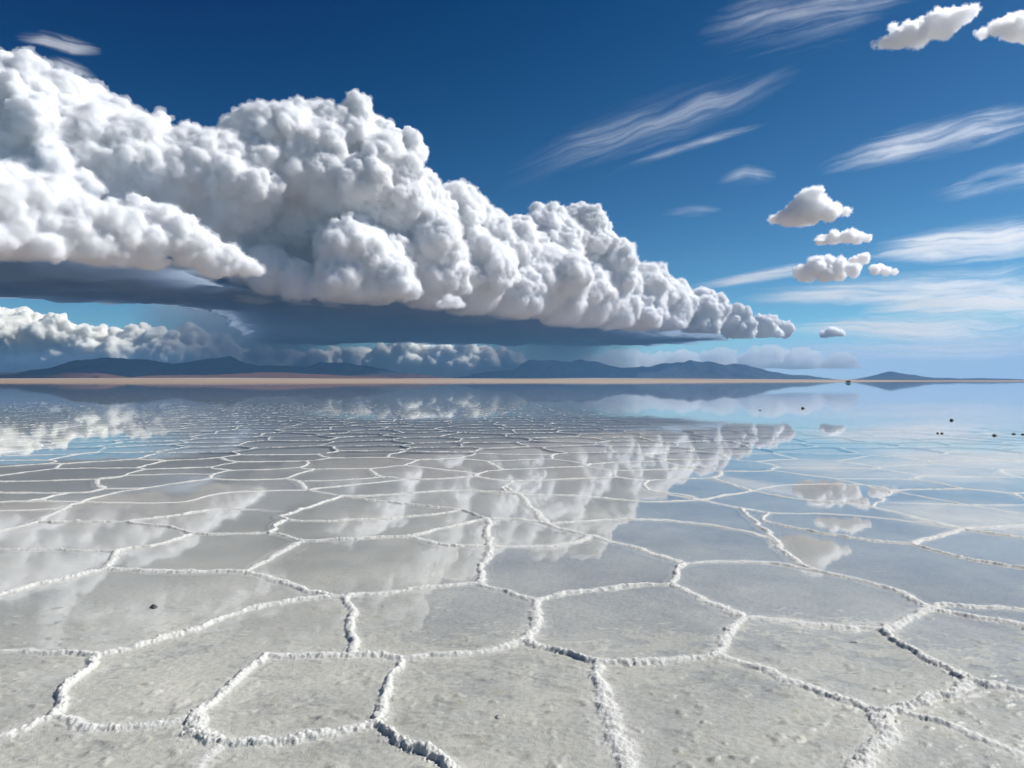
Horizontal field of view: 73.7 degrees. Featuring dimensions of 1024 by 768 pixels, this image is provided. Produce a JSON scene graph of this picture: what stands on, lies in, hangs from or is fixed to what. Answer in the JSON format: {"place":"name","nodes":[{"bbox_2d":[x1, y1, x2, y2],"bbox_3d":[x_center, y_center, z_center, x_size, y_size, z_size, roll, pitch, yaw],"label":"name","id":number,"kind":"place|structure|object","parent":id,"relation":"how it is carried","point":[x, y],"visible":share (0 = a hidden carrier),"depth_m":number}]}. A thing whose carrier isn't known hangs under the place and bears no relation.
{"place":"outdoors","nodes":[
{"label":"outdoors","id":0,"kind":"place"},
{"bbox_2d":[0,372,388,377],"bbox_3d":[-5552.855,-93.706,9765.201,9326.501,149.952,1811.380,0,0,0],"label":"hills","id":1,"kind":"structure","parent":0,"point":[238,375],"depth_m":9577.96},
{"bbox_2d":[0,356,451,377],"bbox_3d":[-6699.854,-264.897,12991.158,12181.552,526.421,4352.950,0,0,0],"label":"hills","id":2,"kind":"structure","parent":0,"point":[124,367],"depth_m":12260.90},
{"bbox_2d":[0,382,1023,495],"bbox_3d":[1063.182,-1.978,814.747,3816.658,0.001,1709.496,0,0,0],"label":"water","id":3,"kind":"structure","parent":0,"point":[895,415],"depth_m":22.08},
{"bbox_2d":[0,378,1023,383],"bbox_3d":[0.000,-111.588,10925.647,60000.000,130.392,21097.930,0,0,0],"label":"salt plain","id":4,"kind":"structure","parent":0,"point":[302,380],"depth_m":1514.91},
{"bbox_2d":[0,0,1023,379],"label":"sky","id":5,"kind":"structure","parent":0,"point":[832,189]},
{"bbox_2d":[456,359,839,379],"bbox_3d":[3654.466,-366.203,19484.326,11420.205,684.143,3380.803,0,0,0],"label":"hills","id":6,"kind":"structure","parent":0,"point":[580,368],"depth_m":18963.66},
{"bbox_2d":[851,371,1023,379],"bbox_3d":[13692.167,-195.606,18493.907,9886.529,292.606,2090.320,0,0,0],"label":"hills","id":7,"kind":"structure","parent":0,"point":[890,375],"depth_m":18123.73},
{"label":"salt bed","id":8,"kind":"structure","parent":0,"visible":0},
{"bbox_2d":[495,714,504,718],"bbox_3d":[-0.056,1.592,3.251,0.053,0.040,0.043,0,0,-23],"label":"salt lump","id":9,"kind":"object","parent":8,"relation":"on","point":[499,716],"visible":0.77,"depth_m":3.24},
{"bbox_2d":[0,400,1022,459],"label":"salt ridge crust","id":10,"kind":"object","parent":8,"relation":"on","point":[333,447],"visible":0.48,"depth_m":19.67},
{"bbox_2d":[0,453,1023,767],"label":"salt crust","id":11,"kind":"object","parent":8,"relation":"on","point":[556,619],"visible":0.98,"depth_m":4.51}
]}

